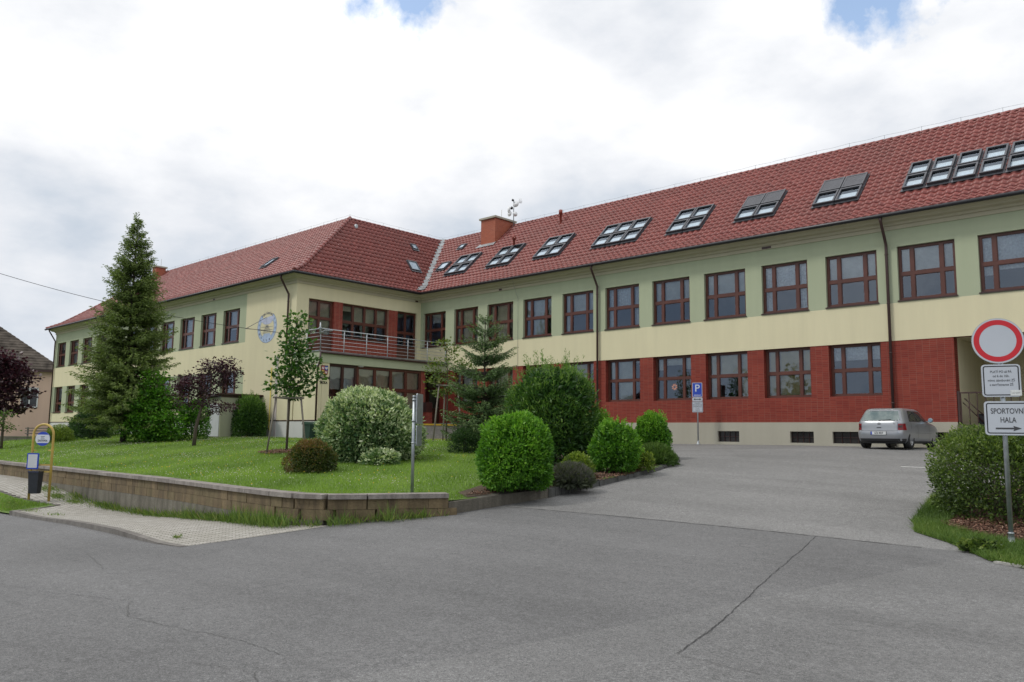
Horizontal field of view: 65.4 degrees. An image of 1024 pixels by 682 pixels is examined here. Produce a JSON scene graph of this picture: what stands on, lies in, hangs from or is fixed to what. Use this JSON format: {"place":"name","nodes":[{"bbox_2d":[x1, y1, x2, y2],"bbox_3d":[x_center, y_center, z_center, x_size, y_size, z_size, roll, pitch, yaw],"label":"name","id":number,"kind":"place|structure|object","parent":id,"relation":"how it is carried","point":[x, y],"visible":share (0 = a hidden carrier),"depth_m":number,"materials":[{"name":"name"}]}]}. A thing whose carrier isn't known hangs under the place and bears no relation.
{"place":"outdoors","nodes":[
{"label":"outdoors","id":0,"kind":"place"},
{"bbox_2d":[0,492,53,512],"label":"verge","id":1,"kind":"structure","parent":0,"point":[21,505],"depth_m":21.74,"materials":[{"name":"green plant"}]},
{"bbox_2d":[0,475,323,545],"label":"pavement","id":2,"kind":"structure","parent":0,"point":[195,531],"depth_m":16.48,"materials":[{"name":"grey concrete"}]},
{"bbox_2d":[26,423,54,501],"bbox_3d":[-13.445,3.533,22.694,0.708,2.373,0.105,0,-7,2],"label":"bus stop sign","id":3,"kind":"object","parent":2,"relation":"on","point":[42,439],"visible":1,"depth_m":22.71,"materials":[{"name":"yellow metal"}]},
{"bbox_2d":[28,471,43,493],"bbox_3d":[-13.482,3.989,22.531,0.310,0.630,0.254,0,-7,2],"label":"litter bin","id":4,"kind":"object","parent":3,"relation":"attached to","point":[35,479],"visible":1,"depth_m":22.44,"materials":[{"name":"plastic"}]},
{"bbox_2d":[0,485,181,538],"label":"weeds","id":5,"kind":"object","parent":2,"relation":"on","point":[60,496],"visible":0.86,"depth_m":22.34,"materials":[{"name":"green plant"}]},
{"bbox_2d":[65,490,447,527],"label":"weeds","id":6,"kind":"object","parent":2,"relation":"on","point":[207,515],"visible":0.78,"depth_m":17.11,"materials":[{"name":"green plant"}]},
{"bbox_2d":[179,499,405,528],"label":"tall weeds","id":7,"kind":"object","parent":2,"relation":"on","point":[258,518],"visible":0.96,"depth_m":15.13,"materials":[{"name":"green plant"}]},
{"bbox_2d":[0,434,660,500],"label":"lawn ground","id":8,"kind":"structure","parent":0,"point":[344,468],"depth_m":23.50,"materials":[{"name":"green plant"}]},
{"bbox_2d":[0,408,21,448],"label":"young tree","id":9,"kind":"object","parent":8,"relation":"on","point":[3,422],"visible":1,"depth_m":39.92,"materials":[{"name":"green plant"}]},
{"bbox_2d":[0,347,45,418],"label":"purple maple tree","id":10,"kind":"object","parent":8,"relation":"on","point":[16,372],"visible":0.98,"depth_m":41.69,"materials":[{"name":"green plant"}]},
{"bbox_2d":[0,427,50,440],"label":"timber planter","id":11,"kind":"object","parent":8,"relation":"on","point":[8,438],"visible":0.41,"depth_m":54.59,"materials":[{"name":"wood"}]},
{"bbox_2d":[0,327,52,435],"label":"pink house","id":12,"kind":"structure","parent":8,"relation":"on","point":[43,365],"depth_m":75.34,"materials":[{"name":"paint"}]},
{"bbox_2d":[20,387,38,407],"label":"window","id":13,"kind":"structure","parent":12,"relation":"in","point":[34,402],"depth_m":74.92,"materials":[{"name":"grey glass"}]},
{"bbox_2d":[47,423,75,442],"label":"juniper shrub","id":14,"kind":"object","parent":8,"relation":"on","point":[62,434],"visible":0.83,"depth_m":44.25,"materials":[{"name":"green plant"}]},
{"bbox_2d":[66,413,94,437],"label":"hedge shrub","id":15,"kind":"object","parent":8,"relation":"on","point":[70,426],"visible":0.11,"depth_m":52.65,"materials":[{"name":"green plant"}]},
{"bbox_2d":[72,403,110,439],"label":"hedge shrub","id":16,"kind":"object","parent":8,"relation":"on","point":[92,432],"visible":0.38,"depth_m":47.06,"materials":[{"name":"green plant"}]},
{"bbox_2d":[3,434,190,448],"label":"lawn grass","id":17,"kind":"structure","parent":8,"relation":"on","point":[30,442],"depth_m":45.64,"materials":[{"name":"green plant"}]},
{"bbox_2d":[59,212,182,442],"bbox_3d":[-18.883,-0.672,39.691,6.293,11.820,6.140,-6,-9,42],"label":"spruce tree","id":18,"kind":"object","parent":8,"relation":"on","point":[116,380],"visible":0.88,"depth_m":38.85,"materials":[{"name":"green plant"}]},
{"bbox_2d":[112,367,200,442],"bbox_3d":[-16.942,3.172,38.119,4.030,3.848,2.790,1,-7,-5],"label":"leafy tree","id":19,"kind":"object","parent":8,"relation":"on","point":[166,426],"visible":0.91,"depth_m":37.77,"materials":[{"name":"green plant"}]},
{"bbox_2d":[175,399,210,440],"bbox_3d":[-15.720,3.832,39.428,1.748,2.384,2.026,2,-7,-14],"label":"forsythia shrub","id":20,"kind":"object","parent":8,"relation":"on","point":[193,415],"visible":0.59,"depth_m":39.12,"materials":[{"name":"green plant"}]},
{"bbox_2d":[164,355,244,445],"bbox_3d":[-13.168,2.596,33.992,3.320,3.994,2.324,2,-7,-13],"label":"purple plum tree","id":21,"kind":"object","parent":8,"relation":"on","point":[184,383],"visible":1,"depth_m":33.89,"materials":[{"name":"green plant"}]},
{"bbox_2d":[206,393,263,436],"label":"garden shed","id":22,"kind":"structure","parent":8,"relation":"on","point":[220,425],"depth_m":42.76,"materials":[{"name":"concrete"}]},
{"bbox_2d":[207,404,219,435],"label":"door","id":23,"kind":"structure","parent":22,"relation":"in","point":[214,421],"depth_m":42.75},
{"bbox_2d":[230,390,268,437],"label":"privet hedge ball","id":24,"kind":"object","parent":8,"relation":"on","point":[252,408],"visible":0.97,"depth_m":42.48,"materials":[{"name":"green plant"}]},
{"bbox_2d":[257,447,292,454],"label":"bark chips","id":25,"kind":"object","parent":8,"relation":"on","point":[275,450],"visible":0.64,"depth_m":27.77,"materials":[{"name":"brown wood"}]},
{"bbox_2d":[265,396,304,453],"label":"tree stakes","id":26,"kind":"object","parent":8,"relation":"on","point":[288,398],"visible":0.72,"depth_m":27.91,"materials":[{"name":"wood"}]},
{"bbox_2d":[262,309,327,449],"bbox_3d":[-7.688,1.446,28.284,2.287,5.218,1.759,3,-7,-21],"label":"maple tree","id":27,"kind":"object","parent":8,"relation":"on","point":[299,367],"visible":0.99,"depth_m":28.23,"materials":[{"name":"green plant"}]},
{"bbox_2d":[302,422,316,438],"bbox_3d":[-9.937,4.430,39.466,0.720,0.860,0.680,-6,-9,42],"label":"green box","id":28,"kind":"object","parent":8,"relation":"on","point":[309,427],"visible":0.5,"depth_m":39.15,"materials":[{"name":"green plastic"}]},
{"bbox_2d":[281,437,338,473],"bbox_3d":[-5.245,3.002,20.733,1.462,1.029,1.474,2,-7,-14],"label":"spirea shrub","id":29,"kind":"object","parent":8,"relation":"on","point":[312,455],"visible":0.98,"depth_m":20.39,"materials":[{"name":"green plant"}]},
{"bbox_2d":[312,384,428,462],"bbox_3d":[-4.396,2.530,24.020,3.785,2.493,3.252,-6,-9,42],"label":"variegated shrub","id":30,"kind":"object","parent":8,"relation":"on","point":[352,424],"visible":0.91,"depth_m":23.05,"materials":[{"name":"green plant"}]},
{"bbox_2d":[358,446,401,465],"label":"variegated shrub","id":31,"kind":"object","parent":8,"relation":"on","point":[380,455],"visible":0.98,"depth_m":22.21,"materials":[{"name":"green plant"}]},
{"bbox_2d":[410,393,422,492],"bbox_3d":[-1.977,2.143,16.398,0.140,2.110,0.500,0,-7,8],"label":"facing sign post","id":32,"kind":"object","parent":8,"relation":"on","point":[417,409],"visible":0.98,"depth_m":16.30,"materials":[{"name":"metal"}]},
{"bbox_2d":[432,384,461,441],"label":"tree stakes","id":33,"kind":"object","parent":8,"relation":"on","point":[439,385],"visible":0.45,"depth_m":33.00,"materials":[{"name":"wood"}]},
{"bbox_2d":[422,337,473,440],"bbox_3d":[-2.656,2.035,33.321,2.215,4.521,1.360,2,-7,-12],"label":"sapling tree","id":34,"kind":"object","parent":8,"relation":"on","point":[446,375],"visible":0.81,"depth_m":33.39,"materials":[{"name":"green plant"}]},
{"bbox_2d":[446,426,480,453],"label":"yew shrub","id":35,"kind":"object","parent":8,"relation":"on","point":[465,440],"visible":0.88,"depth_m":25.98,"materials":[{"name":"green plant"}]},
{"bbox_2d":[440,314,518,445],"bbox_3d":[-0.928,1.506,27.376,2.994,4.987,2.977,-6,-9,42],"label":"fir tree","id":36,"kind":"object","parent":8,"relation":"on","point":[490,403],"visible":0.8,"depth_m":27.17,"materials":[{"name":"green plant"}]},
{"bbox_2d":[459,455,656,496],"bbox_3d":[2.120,3.497,22.037,3.740,0.795,12.813,-2,-7,21],"label":"flower bed","id":37,"kind":"object","parent":8,"relation":"on","point":[480,488],"visible":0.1,"depth_m":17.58,"materials":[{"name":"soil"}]},
{"bbox_2d":[474,409,555,491],"bbox_3d":[0.049,2.398,17.457,2.002,1.857,1.902,-6,-9,42],"label":"privet shrub","id":38,"kind":"object","parent":37,"relation":"on","point":[518,454],"visible":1,"depth_m":16.94,"materials":[{"name":"green plant"}]},
{"bbox_2d":[501,348,605,463],"bbox_3d":[1.129,1.990,23.556,3.134,3.638,3.021,-6,-9,42],"label":"laurel shrub","id":39,"kind":"object","parent":37,"relation":"on","point":[559,400],"visible":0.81,"depth_m":22.63,"materials":[{"name":"green plant"}]},
{"bbox_2d":[552,459,596,490],"bbox_3d":[1.364,3.114,18.542,1.286,0.742,1.213,-6,-9,42],"label":"lavender clump","id":40,"kind":"object","parent":37,"relation":"on","point":[574,474],"visible":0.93,"depth_m":18.20,"materials":[{"name":"green plant"}]},
{"bbox_2d":[561,451,595,476],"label":"peony clump","id":41,"kind":"object","parent":37,"relation":"on","point":[583,457],"visible":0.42,"depth_m":19.86,"materials":[{"name":"plant"}]},
{"bbox_2d":[586,406,612,457],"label":"privet shrub","id":42,"kind":"object","parent":37,"relation":"on","point":[603,414],"visible":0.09,"depth_m":23.37,"materials":[{"name":"green plant"}]},
{"bbox_2d":[587,415,644,472],"bbox_3d":[2.724,2.754,21.127,1.461,1.615,1.385,-6,-9,42],"label":"privet shrub","id":43,"kind":"object","parent":37,"relation":"on","point":[614,446],"visible":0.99,"depth_m":20.76,"materials":[{"name":"green plant"}]},
{"bbox_2d":[636,450,656,471],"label":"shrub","id":44,"kind":"object","parent":37,"relation":"on","point":[647,462],"visible":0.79,"depth_m":21.22,"materials":[{"name":"plant"}]},
{"bbox_2d":[635,409,672,449],"bbox_3d":[4.365,2.945,24.886,1.323,1.662,1.330,3,-7,-21],"label":"privet shrub","id":45,"kind":"object","parent":37,"relation":"on","point":[651,426],"visible":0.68,"depth_m":24.59,"materials":[{"name":"green plant"}]},
{"bbox_2d":[639,441,679,466],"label":"lavender clump","id":46,"kind":"object","parent":37,"relation":"on","point":[663,453],"visible":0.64,"depth_m":22.73,"materials":[{"name":"green plant"}]},
{"bbox_2d":[448,456,679,512],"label":"bed curb","id":47,"kind":"structure","parent":8,"relation":"on","point":[490,500],"depth_m":17.16,"materials":[{"name":"concrete"}]},
{"bbox_2d":[0,444,1023,681],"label":"road","id":48,"kind":"structure","parent":0,"point":[524,592],"depth_m":8.63,"materials":[{"name":"grey asphalt"}]},
{"bbox_2d":[0,490,186,546],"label":"kerb","id":49,"kind":"structure","parent":48,"relation":"on","point":[111,530],"depth_m":16.26,"materials":[{"name":"concrete"}]},
{"bbox_2d":[422,424,456,438],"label":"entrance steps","id":50,"kind":"structure","parent":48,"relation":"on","point":[438,433],"depth_m":43.31,"materials":[{"name":"concrete"}]},
{"bbox_2d":[692,383,702,443],"bbox_3d":[8.117,3.159,34.805,0.460,2.675,0.193,-3,-8,27],"label":"parking sign post","id":51,"kind":"object","parent":48,"relation":"on","point":[697,403],"visible":1,"depth_m":34.82,"materials":[{"name":"metal"}]},
{"bbox_2d":[517,507,915,546],"bbox_3d":[2.956,3.244,14.174,7.827,0.107,0.076,-5,-8,38],"label":"tar seam","id":52,"kind":"object","parent":48,"relation":"on","point":[724,526],"visible":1,"depth_m":13.63,"materials":[{"name":"black asphalt"}]},
{"bbox_2d":[677,537,814,652],"bbox_3d":[3.065,2.759,9.431,0.053,0.100,7.502,-3,-8,28],"label":"tar seam","id":53,"kind":"object","parent":48,"relation":"on","point":[742,601],"visible":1,"depth_m":7.99,"materials":[{"name":"black asphalt"}]},
{"bbox_2d":[858,408,937,449],"bbox_3d":[13.388,3.050,27.588,1.972,1.379,3.906,-6,-9,44],"label":"parked car","id":54,"kind":"object","parent":48,"relation":"on","point":[906,428],"visible":0.99,"depth_m":26.39,"materials":[{"name":"silver metal"}]},
{"bbox_2d":[0,0,1023,360],"label":"sky","id":55,"kind":"structure","parent":0,"point":[227,125],"materials":[{"name":"white"}]},
{"bbox_2d":[908,493,968,523],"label":"verge grass","id":56,"kind":"structure","parent":0,"point":[928,511],"depth_m":14.54,"materials":[{"name":"green plant"}]},
{"bbox_2d":[903,515,1023,566],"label":"verge grass","id":57,"kind":"structure","parent":0,"point":[1012,552],"depth_m":12.18,"materials":[{"name":"green plant"}]},
{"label":"grass verge","id":58,"kind":"structure","parent":0,"visible":0},
{"bbox_2d":[956,536,1004,553],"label":"mallow clump","id":59,"kind":"object","parent":58,"relation":"on","point":[962,543],"visible":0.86,"depth_m":11.34,"materials":[{"name":"green plant"}]},
{"bbox_2d":[950,489,1023,540],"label":"mulch bed","id":60,"kind":"object","parent":58,"relation":"on","point":[987,517],"visible":0.08,"depth_m":13.95,"materials":[{"name":"plant"}]},
{"bbox_2d":[923,420,1023,523],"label":"privet hedge","id":61,"kind":"object","parent":60,"relation":"on","point":[973,444],"visible":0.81,"depth_m":14.18,"materials":[{"name":"green plant"}]},
{"bbox_2d":[941,516,1023,538],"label":"bark chips","id":62,"kind":"object","parent":60,"relation":"on","point":[1017,530],"visible":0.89,"depth_m":13.20,"materials":[{"name":"brown wood"}]},
{"bbox_2d":[971,318,1023,541],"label":"no entry sign post","id":63,"kind":"object","parent":58,"relation":"on","point":[998,342],"visible":1,"depth_m":12.23,"materials":[{"name":"metal"}]},
{"bbox_2d":[993,561,1023,567],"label":"edging stone","id":64,"kind":"object","parent":58,"relation":"on","point":[1007,564],"visible":0.97,"depth_m":10.38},
{"bbox_3d":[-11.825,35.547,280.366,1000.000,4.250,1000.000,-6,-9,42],"label":"ground","id":65,"kind":"structure","parent":0,"visible":0},
{"bbox_2d":[0,460,456,524],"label":"retaining wall","id":66,"kind":"structure","parent":65,"relation":"on","point":[128,490],"depth_m":17.36,"materials":[{"name":"concrete"}]},
{"bbox_2d":[44,103,1023,447],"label":"school building","id":67,"kind":"structure","parent":65,"relation":"on","point":[826,299],"depth_m":37.30,"materials":[{"name":"yellow paint"}]},
{"bbox_2d":[53,387,61,412],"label":"window","id":68,"kind":"structure","parent":67,"relation":"in","point":[58,390],"depth_m":66.70,"materials":[{"name":"brown wood"}]},
{"bbox_2d":[57,343,65,366],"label":"window","id":69,"kind":"structure","parent":67,"relation":"in","point":[61,344],"depth_m":67.06,"materials":[{"name":"brown wood"}]},
{"bbox_2d":[64,386,74,412],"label":"window","id":70,"kind":"structure","parent":67,"relation":"in","point":[70,387],"depth_m":64.76,"materials":[{"name":"brown wood"}]},
{"bbox_2d":[68,340,78,365],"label":"window","id":71,"kind":"structure","parent":67,"relation":"in","point":[73,352],"depth_m":65.14,"materials":[{"name":"brown wood"}]},
{"bbox_2d":[80,337,91,363],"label":"window","id":72,"kind":"structure","parent":67,"relation":"in","point":[87,339],"depth_m":63.27,"materials":[{"name":"brown wood"}]},
{"bbox_2d":[0,273,287,333],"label":"overhead cable","id":73,"kind":"object","parent":67,"relation":"attached to","point":[168,315],"visible":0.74,"depth_m":40.50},
{"bbox_2d":[162,321,174,350],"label":"window","id":74,"kind":"structure","parent":67,"relation":"in","point":[169,344],"depth_m":53.55,"materials":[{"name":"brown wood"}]},
{"bbox_2d":[179,317,194,349],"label":"window","id":75,"kind":"structure","parent":67,"relation":"in","point":[190,335],"depth_m":51.65,"materials":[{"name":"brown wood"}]},
{"bbox_2d":[200,313,216,346],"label":"window","id":76,"kind":"structure","parent":67,"relation":"in","point":[212,332],"depth_m":49.72,"materials":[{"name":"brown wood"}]},
{"bbox_2d":[222,309,239,343],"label":"window","id":77,"kind":"structure","parent":67,"relation":"in","point":[235,322],"depth_m":47.81,"materials":[{"name":"brown wood"}]},
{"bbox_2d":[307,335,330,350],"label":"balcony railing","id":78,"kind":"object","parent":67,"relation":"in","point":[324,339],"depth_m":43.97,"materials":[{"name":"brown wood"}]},
{"bbox_2d":[308,298,332,336],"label":"window","id":79,"kind":"structure","parent":67,"relation":"in","point":[319,305],"depth_m":44.11,"materials":[{"name":"brown wood"}]},
{"bbox_2d":[329,363,356,397],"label":"window","id":80,"kind":"structure","parent":67,"relation":"in","point":[347,371],"depth_m":42.01,"materials":[{"name":"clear glass"}]},
{"bbox_2d":[341,303,386,343],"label":"window","id":81,"kind":"structure","parent":67,"relation":"in","point":[371,316],"depth_m":46.35,"materials":[{"name":"brown wood"}]},
{"bbox_2d":[356,366,420,408],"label":"window","id":82,"kind":"structure","parent":67,"relation":"in","point":[367,373],"depth_m":44.66,"materials":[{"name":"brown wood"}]},
{"bbox_2d":[397,348,414,358],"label":"balcony door","id":83,"kind":"structure","parent":67,"relation":"in","point":[403,351],"depth_m":48.32,"materials":[{"name":"brown wood"}]},
{"bbox_2d":[397,311,415,348],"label":"window","id":84,"kind":"structure","parent":67,"relation":"in","point":[404,333],"depth_m":48.50,"materials":[{"name":"brown wood"}]},
{"bbox_2d":[426,375,438,422],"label":"entrance door","id":85,"kind":"structure","parent":67,"relation":"in","point":[427,392],"depth_m":47.88,"materials":[{"name":"brown wood"}]},
{"bbox_2d":[425,311,445,347],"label":"window","id":86,"kind":"structure","parent":67,"relation":"in","point":[436,316],"depth_m":48.63,"materials":[{"name":"brown wood"}]},
{"bbox_2d":[454,307,477,344],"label":"window","id":87,"kind":"structure","parent":67,"relation":"in","point":[473,311],"depth_m":46.79,"materials":[{"name":"brown wood"}]},
{"bbox_2d":[455,369,476,404],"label":"window","id":88,"kind":"structure","parent":67,"relation":"in","point":[466,381],"depth_m":46.56,"materials":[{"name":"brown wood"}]},
{"bbox_2d":[486,302,512,341],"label":"window","id":89,"kind":"structure","parent":67,"relation":"in","point":[503,313],"depth_m":44.87,"materials":[{"name":"brown wood"}]},
{"bbox_2d":[489,367,512,398],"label":"window","id":90,"kind":"structure","parent":67,"relation":"in","point":[511,372],"depth_m":44.31,"materials":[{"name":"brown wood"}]},
{"bbox_2d":[522,296,551,338],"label":"window","id":91,"kind":"structure","parent":67,"relation":"in","point":[543,319],"depth_m":43.02,"materials":[{"name":"brown wood"}]},
{"bbox_2d":[561,291,593,334],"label":"window","id":92,"kind":"structure","parent":67,"relation":"in","point":[572,299],"depth_m":41.25,"materials":[{"name":"brown wood"}]},
{"bbox_2d":[565,362,593,382],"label":"window","id":93,"kind":"structure","parent":67,"relation":"in","point":[585,365],"depth_m":40.66,"materials":[{"name":"brown wood"}]},
{"bbox_2d":[604,284,639,330],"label":"window","id":94,"kind":"structure","parent":67,"relation":"in","point":[627,299],"depth_m":39.36,"materials":[{"name":"brown wood"}]},
{"bbox_2d":[608,358,639,401],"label":"window","id":95,"kind":"structure","parent":67,"relation":"in","point":[616,369],"depth_m":39.02,"materials":[{"name":"brown wood"}]},
{"bbox_2d":[651,277,690,325],"bbox_3d":[7.490,-1.835,37.290,2.070,2.140,0.350,-6,-9,42],"label":"window","id":96,"kind":"structure","parent":67,"relation":"in","point":[660,294],"depth_m":37.48,"materials":[{"name":"brown wood"}]},
{"bbox_2d":[656,355,690,400],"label":"window","id":97,"kind":"structure","parent":67,"relation":"in","point":[663,362],"depth_m":37.18,"materials":[{"name":"brown wood"}]},
{"bbox_2d":[703,269,746,320],"bbox_3d":[9.510,-2.030,35.442,2.070,2.140,0.350,-6,-9,42],"label":"window","id":98,"kind":"structure","parent":67,"relation":"in","point":[736,276],"depth_m":35.60,"materials":[{"name":"brown wood"}]},
{"bbox_2d":[708,351,747,398],"bbox_3d":[9.603,1.542,35.159,2.000,2.060,0.168,-6,-9,42],"label":"window","id":99,"kind":"structure","parent":67,"relation":"in","point":[717,372],"depth_m":35.30,"materials":[{"name":"brown wood"}]},
{"bbox_2d":[719,431,738,441],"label":"basement window","id":100,"kind":"structure","parent":67,"relation":"in","point":[724,436],"depth_m":34.72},
{"bbox_2d":[761,260,808,314],"bbox_3d":[11.546,-2.223,33.610,2.070,2.140,0.395,-6,-9,42],"label":"window","id":101,"kind":"structure","parent":67,"relation":"in","point":[793,275],"depth_m":33.78,"materials":[{"name":"brown wood"}]},
{"bbox_2d":[766,347,811,397],"bbox_3d":[11.623,1.347,33.311,2.000,2.060,0.168,-6,-9,42],"label":"window","id":102,"kind":"structure","parent":67,"relation":"in","point":[797,386],"depth_m":33.39,"materials":[{"name":"brown wood"}]},
{"bbox_2d":[791,431,813,442],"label":"basement window","id":103,"kind":"structure","parent":67,"relation":"in","point":[797,437],"depth_m":32.53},
{"bbox_2d":[834,432,859,443],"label":"basement window","id":104,"kind":"structure","parent":67,"relation":"in","point":[839,437],"depth_m":31.33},
{"bbox_2d":[825,251,878,308],"bbox_3d":[13.551,-2.421,31.746,2.070,2.140,0.350,-6,-9,42],"label":"window","id":105,"kind":"structure","parent":67,"relation":"in","point":[864,270],"depth_m":31.89,"materials":[{"name":"brown wood"}]},
{"bbox_2d":[830,342,882,396],"bbox_3d":[13.658,1.154,31.479,2.000,2.060,0.213,-6,-9,42],"label":"window","id":106,"kind":"structure","parent":67,"relation":"in","point":[866,351],"depth_m":31.60,"materials":[{"name":"brown wood"}]},
{"bbox_2d":[898,239,957,301],"bbox_3d":[15.571,-2.616,29.897,2.070,2.140,0.350,-6,-9,42],"label":"window","id":107,"kind":"structure","parent":67,"relation":"in","point":[942,267],"depth_m":30.03,"materials":[{"name":"brown wood"}]},
{"bbox_2d":[978,230,1023,293],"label":"window","id":108,"kind":"structure","parent":67,"relation":"in","point":[1005,250],"depth_m":28.39,"materials":[{"name":"brown wood"}]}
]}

